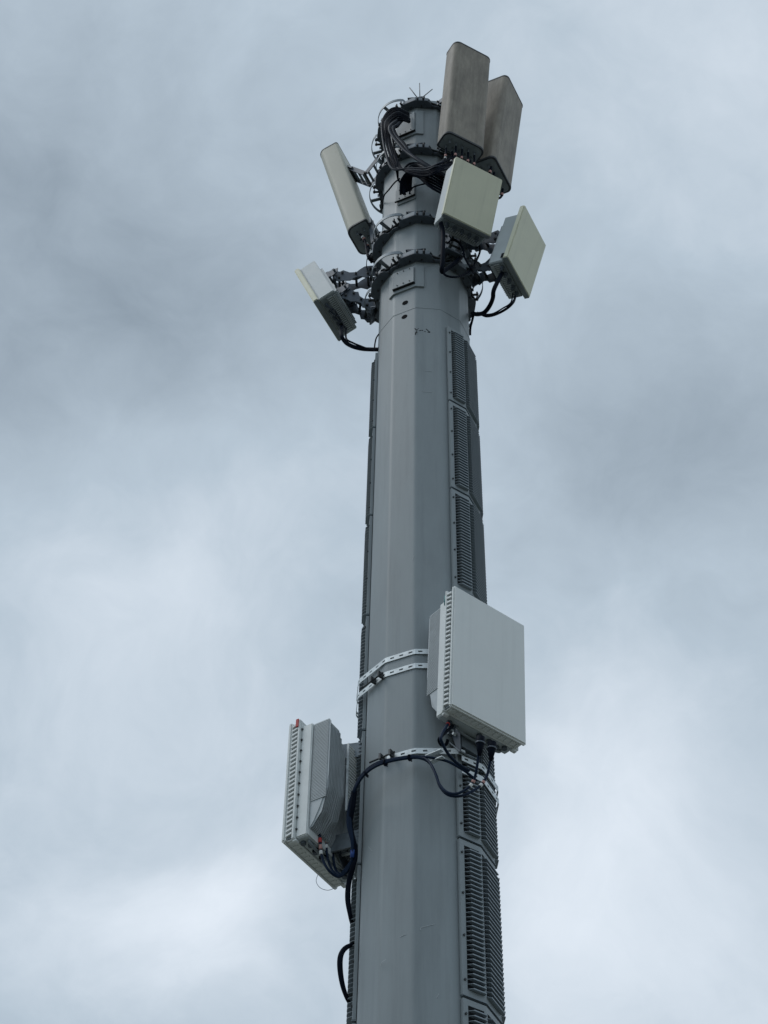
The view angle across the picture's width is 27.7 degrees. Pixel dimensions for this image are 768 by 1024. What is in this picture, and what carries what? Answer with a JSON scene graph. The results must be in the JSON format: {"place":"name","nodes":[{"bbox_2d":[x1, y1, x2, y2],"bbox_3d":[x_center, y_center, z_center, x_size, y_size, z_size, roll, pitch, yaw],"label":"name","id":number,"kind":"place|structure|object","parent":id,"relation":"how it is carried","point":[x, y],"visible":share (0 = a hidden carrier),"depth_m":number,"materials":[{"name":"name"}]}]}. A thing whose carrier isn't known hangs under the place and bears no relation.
{"place":"outdoors","nodes":[
{"label":"outdoors","id":0,"kind":"place"},
{"bbox_2d":[0,0,767,1023],"label":"sky","id":1,"kind":"structure","parent":0,"point":[184,432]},
{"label":"concrete foundation","id":2,"kind":"structure","parent":0,"visible":0},
{"bbox_2d":[356,83,469,1023],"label":"monopole mast","id":3,"kind":"object","parent":2,"relation":"on","point":[408,960],"visible":0.77,"depth_m":9.83,"materials":[{"name":"grey metal"}]},
{"bbox_2d":[282,718,357,889],"bbox_3d":[-0.310,1.723,9.331,0.314,0.915,0.571,-25,-53,21],"label":"radio","id":4,"kind":"object","parent":3,"relation":"attached to","point":[321,776],"visible":0.75,"depth_m":9.15,"materials":[{"name":"metal"}]},
{"bbox_2d":[318,757,491,877],"bbox_3d":[0.068,1.660,8.794,1.144,0.553,0.255,-22,-52,20],"label":"cable","id":5,"kind":"object","parent":4,"relation":"attached to","point":[481,784],"visible":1,"depth_m":8.84,"materials":[{"name":"black rubber"}]},
{"bbox_2d":[350,849,354,857],"bbox_3d":[-0.179,1.935,8.806,0.025,0.050,0.038,1,-48,0],"label":"blue tape wrap","id":6,"kind":"object","parent":5,"relation":"attached to","point":[352,853],"visible":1,"depth_m":8.80,"materials":[{"name":"blue plastic"}]},
{"bbox_2d":[487,740,496,760],"bbox_3d":[0.610,1.350,8.797,0.057,0.120,0.060,1,-48,0],"label":"cable plug","id":7,"kind":"object","parent":5,"relation":"attached to","point":[491,748],"visible":1,"depth_m":8.79,"materials":[{"name":"plastic"}]},
{"bbox_3d":[-0.352,1.958,9.040,0.056,0.134,0.074,1,-48,0],"label":"cable plug","id":8,"kind":"object","parent":4,"relation":"attached to","visible":0},
{"bbox_2d":[325,755,479,875],"bbox_3d":[0.048,1.641,8.786,1.157,0.551,0.221,-28,-54,24],"label":"cable","id":9,"kind":"object","parent":8,"relation":"attached to","point":[470,785],"visible":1,"depth_m":8.79,"materials":[{"name":"black rubber"}]},
{"bbox_2d":[475,735,484,755],"bbox_3d":[0.538,1.305,8.695,0.056,0.118,0.060,1,-48,0],"label":"cable plug","id":10,"kind":"object","parent":9,"relation":"attached to","point":[480,742],"visible":1,"depth_m":8.69,"materials":[{"name":"plastic"}]},
{"bbox_2d":[337,943,352,1001],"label":"cable","id":11,"kind":"object","parent":3,"relation":"attached to","point":[338,967],"visible":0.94,"depth_m":8.34,"materials":[{"name":"black rubber"}]},
{"bbox_2d":[330,828,362,875],"bbox_3d":[-0.195,1.985,9.091,0.240,0.200,0.188,-18,-51,17],"label":"wall bracket","id":12,"kind":"object","parent":3,"relation":"attached to","point":[341,842],"depth_m":9.05,"materials":[{"name":"metal"}]},
{"bbox_2d":[340,943,353,1002],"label":"cable","id":13,"kind":"object","parent":3,"relation":"attached to","point":[341,960],"visible":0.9,"depth_m":8.35,"materials":[{"name":"black rubber"}]},
{"bbox_2d":[345,791,357,922],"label":"cable","id":14,"kind":"object","parent":3,"relation":"attached to","point":[351,865],"visible":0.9,"depth_m":8.77,"materials":[{"name":"black rubber"}]},
{"bbox_2d":[348,791,357,924],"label":"cable","id":15,"kind":"object","parent":3,"relation":"attached to","point":[355,860],"visible":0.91,"depth_m":8.76,"materials":[{"name":"black rubber"}]},
{"bbox_2d":[346,865,360,1023],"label":"louvred vent panel","id":16,"kind":"object","parent":3,"relation":"attached to","point":[353,957],"visible":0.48,"depth_m":8.46,"materials":[{"name":"grey paint"}]},
{"bbox_2d":[343,741,365,764],"bbox_3d":[-0.165,1.527,9.575,0.240,0.200,0.198,-8,-48,9],"label":"wall bracket","id":17,"kind":"object","parent":3,"relation":"attached to","point":[355,747],"depth_m":9.52,"materials":[{"name":"metal"}]},
{"bbox_2d":[339,324,378,351],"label":"cable","id":18,"kind":"object","parent":3,"relation":"attached to","point":[347,343],"visible":0.98,"depth_m":12.57,"materials":[{"name":"black rubber"}]},
{"bbox_2d":[354,731,365,878],"bbox_3d":[-0.078,1.838,9.345,0.117,0.963,0.467,-19,-51,18],"label":"louvred vent panel","id":19,"kind":"object","parent":3,"relation":"attached to","point":[358,817],"visible":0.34,"depth_m":9.19,"materials":[{"name":"grey paint"}]},
{"bbox_2d":[345,327,375,351],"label":"cable","id":20,"kind":"object","parent":3,"relation":"attached to","point":[356,344],"visible":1,"depth_m":12.55,"materials":[{"name":"black rubber"}]},
{"bbox_2d":[357,616,368,741],"bbox_3d":[-0.061,1.179,10.066,0.117,0.963,0.467,-19,-51,18],"label":"louvred vent panel","id":21,"kind":"object","parent":3,"relation":"attached to","point":[362,701],"visible":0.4,"depth_m":9.91,"materials":[{"name":"grey paint"}]},
{"bbox_2d":[359,233,372,261],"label":"cable","id":22,"kind":"object","parent":3,"relation":"attached to","point":[365,244],"visible":0.92,"depth_m":13.84,"materials":[{"name":"black rubber"}]},
{"bbox_2d":[361,516,372,627],"bbox_3d":[-0.045,0.520,10.787,0.117,0.963,0.467,-19,-51,18],"label":"louvred vent panel","id":23,"kind":"object","parent":3,"relation":"attached to","point":[367,574],"visible":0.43,"depth_m":10.62,"materials":[{"name":"grey paint"}]},
{"bbox_2d":[365,428,375,525],"bbox_3d":[-0.028,-0.140,11.508,0.117,0.963,0.467,-19,-51,18],"label":"louvred vent panel","id":24,"kind":"object","parent":3,"relation":"attached to","point":[370,479],"visible":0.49,"depth_m":11.34,"materials":[{"name":"grey paint"}]},
{"bbox_2d":[369,353,377,437],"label":"louvred vent panel","id":25,"kind":"object","parent":3,"relation":"attached to","point":[373,398],"visible":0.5,"depth_m":12.05,"materials":[{"name":"grey paint"}]},
{"bbox_2d":[382,178,399,208],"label":"cable","id":26,"kind":"object","parent":3,"relation":"attached to","point":[387,191],"visible":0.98,"depth_m":13.73,"materials":[{"name":"black rubber"}]},
{"bbox_2d":[356,663,427,717],"bbox_3d":[0.125,1.135,9.717,0.494,0.040,0.872,33,-55,-26],"label":"perforated strap","id":27,"kind":"object","parent":3,"relation":"attached to","point":[380,676],"visible":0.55,"depth_m":9.59,"materials":[{"name":"metal"}]},
{"bbox_2d":[356,649,427,703],"bbox_3d":[0.142,1.066,9.812,0.455,0.040,0.872,33,-55,-26],"label":"perforated strap","id":28,"kind":"object","parent":3,"relation":"attached to","point":[389,659],"visible":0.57,"depth_m":9.67,"materials":[{"name":"metal"}]},
{"bbox_2d":[383,109,409,193],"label":"cable","id":29,"kind":"object","parent":3,"relation":"attached to","point":[387,146],"visible":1,"depth_m":14.02,"materials":[{"name":"black rubber"}]},
{"bbox_2d":[387,115,407,194],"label":"cable","id":30,"kind":"object","parent":3,"relation":"attached to","point":[395,117],"visible":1,"depth_m":14.09,"materials":[{"name":"black rubber"}]},
{"bbox_2d":[385,112,409,194],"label":"cable","id":31,"kind":"object","parent":3,"relation":"attached to","point":[387,141],"visible":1,"depth_m":14.19,"materials":[{"name":"black rubber"}]},
{"bbox_2d":[332,755,476,873],"bbox_3d":[0.022,1.699,8.848,1.005,0.550,0.326,-24,-53,22],"label":"cable","id":32,"kind":"object","parent":3,"relation":"attached to","point":[427,757],"visible":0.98,"depth_m":8.89,"materials":[{"name":"black rubber"}]},
{"bbox_2d":[371,96,440,163],"bbox_3d":[0.377,-3.584,15.078,0.996,0.122,0.972,1,-48,0],"label":"mounting collar","id":33,"kind":"object","parent":3,"relation":"attached to","point":[410,103],"visible":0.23,"depth_m":14.79,"materials":[{"name":"metal"}]},
{"bbox_2d":[347,154,382,186],"bbox_3d":[-0.157,-3.296,15.118,0.385,0.284,0.190,-19,-51,18],"label":"antenna arm","id":34,"kind":"object","parent":33,"relation":"attached to","point":[354,171],"visible":0.81,"depth_m":15.08},
{"bbox_2d":[404,162,424,167],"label":"cable","id":35,"kind":"object","parent":3,"relation":"attached to","point":[408,164],"visible":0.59,"depth_m":13.72,"materials":[{"name":"black rubber"}]},
{"bbox_2d":[388,117,444,177],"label":"cable","id":36,"kind":"object","parent":3,"relation":"attached to","point":[408,153],"visible":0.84,"depth_m":13.77,"materials":[{"name":"black rubber"}]},
{"bbox_2d":[369,142,464,213],"bbox_3d":[0.362,-2.990,14.429,0.996,0.122,0.972,1,-48,0],"label":"mounting collar","id":37,"kind":"object","parent":3,"relation":"attached to","point":[384,169],"visible":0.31,"depth_m":14.21,"materials":[{"name":"metal"}]},
{"bbox_2d":[436,147,453,155],"bbox_3d":[0.606,-3.269,14.031,0.210,0.209,0.213,23,-51,-18],"label":"antenna arm","id":38,"kind":"object","parent":37,"relation":"attached to","point":[440,149],"visible":0.1,"depth_m":14.11},
{"bbox_2d":[369,748,464,762],"bbox_3d":[0.186,1.409,9.068,0.570,0.040,0.091,-7,-48,8],"label":"perforated strap","id":39,"kind":"object","parent":3,"relation":"attached to","point":[392,754],"visible":0.76,"depth_m":9.06,"materials":[{"name":"metal"}]},
{"bbox_2d":[409,183,424,193],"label":"cable","id":40,"kind":"object","parent":3,"relation":"attached to","point":[416,186],"visible":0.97,"depth_m":13.64,"materials":[{"name":"black rubber"}]},
{"bbox_2d":[390,118,444,174],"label":"cable","id":41,"kind":"object","parent":3,"relation":"attached to","point":[401,144],"visible":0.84,"depth_m":13.98,"materials":[{"name":"black rubber"}]},
{"bbox_2d":[393,120,444,173],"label":"cable","id":42,"kind":"object","parent":3,"relation":"attached to","point":[397,126],"visible":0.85,"depth_m":13.99,"materials":[{"name":"black rubber"}]},
{"bbox_2d":[392,119,445,174],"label":"cable","id":43,"kind":"object","parent":3,"relation":"attached to","point":[397,123],"visible":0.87,"depth_m":13.99,"materials":[{"name":"black rubber"}]},
{"bbox_2d":[366,210,476,277],"bbox_3d":[0.342,-2.207,13.573,0.996,0.122,0.972,1,-48,0],"label":"mounting collar","id":44,"kind":"object","parent":3,"relation":"attached to","point":[409,218],"visible":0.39,"depth_m":13.35,"materials":[{"name":"metal"}]},
{"bbox_2d":[369,217,378,263],"bbox_3d":[-0.060,-2.371,14.020,0.123,0.849,0.190,-20,-51,18],"label":"antenna arm","id":45,"kind":"object","parent":44,"relation":"attached to","point":[371,226],"visible":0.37,"depth_m":14.17},
{"bbox_2d":[320,142,375,254],"bbox_3d":[-0.336,-3.014,14.938,0.219,1.796,0.324,-27,-53,8],"label":"panel antenna","id":46,"kind":"object","parent":45,"relation":"attached to","point":[350,201],"visible":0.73,"depth_m":14.68,"materials":[{"name":"grey plastic"}]},
{"bbox_2d":[363,241,374,259],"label":"cable","id":47,"kind":"object","parent":46,"relation":"attached to","point":[368,246],"visible":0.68,"depth_m":13.90,"materials":[{"name":"black rubber"}]},
{"bbox_2d":[464,230,499,253],"bbox_3d":[0.883,-2.324,13.252,0.436,0.420,0.164,-20,-51,19],"label":"tilt bracket","id":48,"kind":"object","parent":44,"relation":"attached to","point":[485,245],"visible":0.29,"depth_m":13.25,"materials":[{"name":"metal"}]},
{"bbox_2d":[399,173,443,194],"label":"cable","id":49,"kind":"object","parent":3,"relation":"attached to","point":[403,176],"visible":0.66,"depth_m":13.56,"materials":[{"name":"black rubber"}]},
{"bbox_2d":[402,173,443,193],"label":"cable","id":50,"kind":"object","parent":3,"relation":"attached to","point":[433,177],"visible":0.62,"depth_m":13.49,"materials":[{"name":"black rubber"}]},
{"bbox_2d":[364,248,482,325],"bbox_3d":[0.332,-1.809,13.138,0.996,0.122,0.972,1,-48,0],"label":"mounting collar","id":51,"kind":"object","parent":3,"relation":"attached to","point":[382,275],"visible":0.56,"depth_m":12.92,"materials":[{"name":"metal"}]},
{"bbox_2d":[332,266,377,290],"bbox_3d":[-0.248,-2.050,13.676,0.418,0.246,0.164,-1,-48,3],"label":"tilt bracket","id":52,"kind":"object","parent":51,"relation":"attached to","point":[364,283],"visible":0.75,"depth_m":13.64,"materials":[{"name":"metal"}]},
{"bbox_2d":[340,287,375,324],"bbox_3d":[-0.203,-1.767,13.328,0.365,0.306,0.164,6,-48,-4],"label":"tilt bracket","id":53,"kind":"object","parent":51,"relation":"attached to","point":[350,295],"visible":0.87,"depth_m":13.30,"materials":[{"name":"metal"}]},
{"bbox_2d":[294,261,356,340],"bbox_3d":[-0.440,-1.868,13.483,0.340,0.712,0.465,-32,-53,2],"label":"square radio","id":54,"kind":"object","parent":53,"relation":"attached to","point":[321,289],"visible":0.9,"depth_m":13.29,"materials":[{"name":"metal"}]},
{"bbox_2d":[438,232,462,258],"bbox_3d":[0.579,-2.271,12.957,0.164,0.386,0.266,23,-51,-18],"label":"tilt bracket","id":55,"kind":"object","parent":51,"relation":"attached to","point":[456,252],"visible":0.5,"depth_m":12.87,"materials":[{"name":"metal"}]},
{"bbox_2d":[434,157,501,245],"bbox_3d":[0.664,-2.543,13.040,0.456,0.666,0.340,23,-29,-18],"label":"square radio","id":56,"kind":"object","parent":55,"relation":"attached to","point":[468,203],"visible":0.96,"depth_m":12.89,"materials":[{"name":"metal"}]},
{"bbox_2d":[438,221,463,273],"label":"cable","id":57,"kind":"object","parent":56,"relation":"hanging from","point":[455,262],"visible":0.98,"depth_m":12.56,"materials":[{"name":"black rubber"}]},
{"bbox_2d":[447,238,475,274],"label":"cable","id":58,"kind":"object","parent":56,"relation":"attached to","point":[468,264],"visible":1,"depth_m":12.81,"materials":[{"name":"black rubber"}]},
{"bbox_2d":[466,258,496,287],"bbox_3d":[0.832,-1.992,12.922,0.285,0.220,0.164,-20,-51,19],"label":"tilt bracket","id":59,"kind":"object","parent":51,"relation":"attached to","point":[482,268],"visible":0.66,"depth_m":12.93,"materials":[{"name":"metal"}]},
{"bbox_2d":[486,205,545,298],"bbox_3d":[1.041,-2.114,12.895,0.320,0.728,0.448,-9,-46,31],"label":"square radio","id":60,"kind":"object","parent":59,"relation":"attached to","point":[517,252],"visible":0.96,"depth_m":12.75,"materials":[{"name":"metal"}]},
{"bbox_2d":[470,271,503,315],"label":"cable","id":61,"kind":"object","parent":60,"relation":"attached to","point":[493,292],"visible":1,"depth_m":12.49,"materials":[{"name":"black rubber"}]},
{"bbox_2d":[482,293,513,314],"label":"cable","id":62,"kind":"object","parent":60,"relation":"attached to","point":[501,308],"visible":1,"depth_m":12.40,"materials":[{"name":"black rubber"}]},
{"bbox_2d":[404,174,442,188],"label":"cable","id":63,"kind":"object","parent":3,"relation":"attached to","point":[433,180],"visible":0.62,"depth_m":13.37,"materials":[{"name":"black rubber"}]},
{"bbox_2d":[406,175,442,191],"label":"cable","id":64,"kind":"object","parent":3,"relation":"attached to","point":[433,183],"visible":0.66,"depth_m":13.37,"materials":[{"name":"black rubber"}]},
{"bbox_2d":[408,176,441,191],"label":"cable","id":65,"kind":"object","parent":3,"relation":"attached to","point":[432,185],"visible":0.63,"depth_m":13.35,"materials":[{"name":"black rubber"}]},
{"bbox_2d":[410,177,440,193],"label":"cable","id":66,"kind":"object","parent":3,"relation":"attached to","point":[432,188],"visible":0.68,"depth_m":13.29,"materials":[{"name":"black rubber"}]},
{"bbox_2d":[412,165,444,178],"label":"cable","id":67,"kind":"object","parent":3,"relation":"attached to","point":[421,167],"visible":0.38,"depth_m":13.61,"materials":[{"name":"black rubber"}]},
{"bbox_2d":[425,726,481,763],"bbox_3d":[0.420,1.376,9.112,0.381,0.403,0.124,34,-56,-27],"label":"wall bracket","id":68,"kind":"object","parent":3,"relation":"attached to","point":[463,742],"depth_m":9.10,"materials":[{"name":"metal"}]},
{"bbox_2d":[442,245,480,277],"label":"cable","id":69,"kind":"object","parent":3,"relation":"attached to","point":[464,274],"visible":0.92,"depth_m":12.63,"materials":[{"name":"black rubber"}]},
{"bbox_2d":[446,326,478,430],"bbox_3d":[0.629,-1.006,12.002,0.117,0.931,0.467,-19,-51,18],"label":"louvred vent panel","id":70,"kind":"object","parent":3,"relation":"attached to","point":[462,386],"visible":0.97,"depth_m":11.89,"materials":[{"name":"grey paint"}]},
{"bbox_2d":[448,400,482,518],"bbox_3d":[0.613,-0.358,11.293,0.117,0.963,0.467,-19,-51,18],"label":"louvred vent panel","id":71,"kind":"object","parent":3,"relation":"attached to","point":[465,476],"visible":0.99,"depth_m":11.18,"materials":[{"name":"grey paint"}]},
{"bbox_2d":[450,488,486,603],"bbox_3d":[0.597,0.302,10.573,0.117,0.963,0.467,-19,-51,18],"label":"louvred vent panel","id":72,"kind":"object","parent":3,"relation":"attached to","point":[468,570],"visible":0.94,"depth_m":10.48,"materials":[{"name":"grey paint"}]},
{"bbox_2d":[469,311,473,334],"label":"cable","id":73,"kind":"object","parent":3,"relation":"attached to","point":[471,323],"visible":0.98,"depth_m":12.79,"materials":[{"name":"black rubber"}]},
{"bbox_2d":[427,586,525,753],"bbox_3d":[0.542,1.006,9.468,0.581,0.964,0.314,30,-51,-24],"label":"radio","id":74,"kind":"object","parent":3,"relation":"attached to","point":[476,675],"visible":0.99,"depth_m":9.32,"materials":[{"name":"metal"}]},
{"bbox_2d":[437,725,453,746],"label":"cable","id":75,"kind":"object","parent":74,"relation":"attached to","point":[446,743],"visible":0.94,"depth_m":8.83,"materials":[{"name":"black rubber"}]},
{"bbox_2d":[439,721,469,771],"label":"cable","id":76,"kind":"object","parent":74,"relation":"attached to","point":[446,750],"visible":1,"depth_m":8.78,"materials":[{"name":"black rubber"}]},
{"bbox_2d":[455,744,498,868],"bbox_3d":[0.563,1.620,9.131,0.117,0.963,0.467,-19,-51,18],"label":"louvred vent panel","id":77,"kind":"object","parent":3,"relation":"attached to","point":[476,818],"visible":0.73,"depth_m":8.88,"materials":[{"name":"grey paint"}]},
{"bbox_2d":[462,755,497,798],"bbox_3d":[0.554,1.685,9.254,0.245,0.040,0.700,1,-48,0],"label":"perforated strap","id":78,"kind":"object","parent":3,"relation":"attached to","point":[471,761],"visible":0.46,"depth_m":9.07,"materials":[{"name":"metal"}]},
{"bbox_2d":[461,997,499,1023],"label":"louvred vent panel","id":79,"kind":"object","parent":3,"relation":"attached to","point":[472,1012],"visible":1,"depth_m":7.90,"materials":[{"name":"grey paint"}]},
{"bbox_2d":[462,771,498,814],"bbox_3d":[0.552,1.745,9.188,0.245,0.040,0.700,1,-48,0],"label":"perforated strap","id":80,"kind":"object","parent":3,"relation":"attached to","point":[481,778],"visible":0.41,"depth_m":9.05,"materials":[{"name":"metal"}]},
{"bbox_2d":[457,838,505,1023],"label":"louvred vent panel","id":81,"kind":"object","parent":3,"relation":"attached to","point":[481,956],"visible":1,"depth_m":8.30,"materials":[{"name":"grey paint"}]},
{"bbox_2d":[470,295,516,317],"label":"cable","id":82,"kind":"object","parent":3,"relation":"attached to","point":[506,308],"visible":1,"depth_m":12.40,"materials":[{"name":"black rubber"}]},
{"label":"antenna arm","id":83,"kind":"object","parent":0,"visible":0},
{"bbox_2d":[437,41,489,163],"bbox_3d":[0.739,-3.740,14.206,0.404,1.459,0.194,22,-42,-18],"label":"panel antenna","id":84,"kind":"object","parent":83,"relation":"attached to","point":[463,105],"visible":0.97,"depth_m":14.06,"materials":[{"name":"grey plastic"}]},
{"bbox_2d":[381,107,446,170],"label":"cable","id":85,"kind":"object","parent":84,"relation":"attached to","point":[445,156],"visible":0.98,"depth_m":13.73,"materials":[{"name":"black rubber"}]},
{"bbox_2d":[389,119,446,176],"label":"cable","id":86,"kind":"object","parent":84,"relation":"attached to","point":[438,171],"visible":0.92,"depth_m":13.58,"materials":[{"name":"black rubber"}]},
{"bbox_2d":[382,108,456,170],"bbox_3d":[0.311,-3.345,13.978,0.694,1.499,0.199,-18,-50,17],"label":"cable","id":87,"kind":"object","parent":84,"relation":"attached to","point":[448,159],"visible":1,"depth_m":13.65,"materials":[{"name":"black rubber"}]},
{"bbox_2d":[386,113,452,172],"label":"cable","id":88,"kind":"object","parent":84,"relation":"attached to","point":[451,160],"visible":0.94,"depth_m":13.77,"materials":[{"name":"black rubber"}]},
{"bbox_2d":[386,115,462,173],"bbox_3d":[0.351,-3.291,13.889,0.684,1.481,0.218,-16,-50,15],"label":"cable","id":89,"kind":"object","parent":84,"relation":"attached to","point":[461,157],"visible":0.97,"depth_m":13.62,"materials":[{"name":"black rubber"}]},
{"bbox_2d":[383,110,468,170],"bbox_3d":[0.359,-3.336,13.935,0.770,1.500,0.248,-12,-49,12],"label":"cable","id":90,"kind":"object","parent":84,"relation":"attached to","point":[413,168],"visible":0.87,"depth_m":13.72,"materials":[{"name":"black rubber"}]},
{"bbox_2d":[384,111,471,171],"bbox_3d":[0.376,-3.330,13.928,0.784,1.481,0.302,-5,-48,6],"label":"cable","id":91,"kind":"object","parent":84,"relation":"attached to","point":[413,169],"visible":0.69,"depth_m":13.49,"materials":[{"name":"black rubber"}]},
{"bbox_2d":[388,117,474,174],"bbox_3d":[0.408,-3.280,13.858,0.774,1.467,0.274,-9,-48,9],"label":"cable","id":92,"kind":"object","parent":84,"relation":"attached to","point":[408,172],"visible":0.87,"depth_m":13.67,"materials":[{"name":"black rubber"}]},
{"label":"antenna arm","id":93,"kind":"object","parent":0,"visible":0},
{"bbox_2d":[475,75,522,194],"bbox_3d":[1.062,-3.497,14.478,0.240,1.449,0.404,-15,-49,25],"label":"panel antenna","id":94,"kind":"object","parent":93,"relation":"attached to","point":[504,107],"visible":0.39,"depth_m":14.34,"materials":[{"name":"grey plastic"}]},
{"bbox_2d":[498,188,503,199],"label":"cable","id":95,"kind":"object","parent":94,"relation":"attached to","point":[502,193],"visible":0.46,"depth_m":13.98,"materials":[{"name":"black rubber"}]}
]}

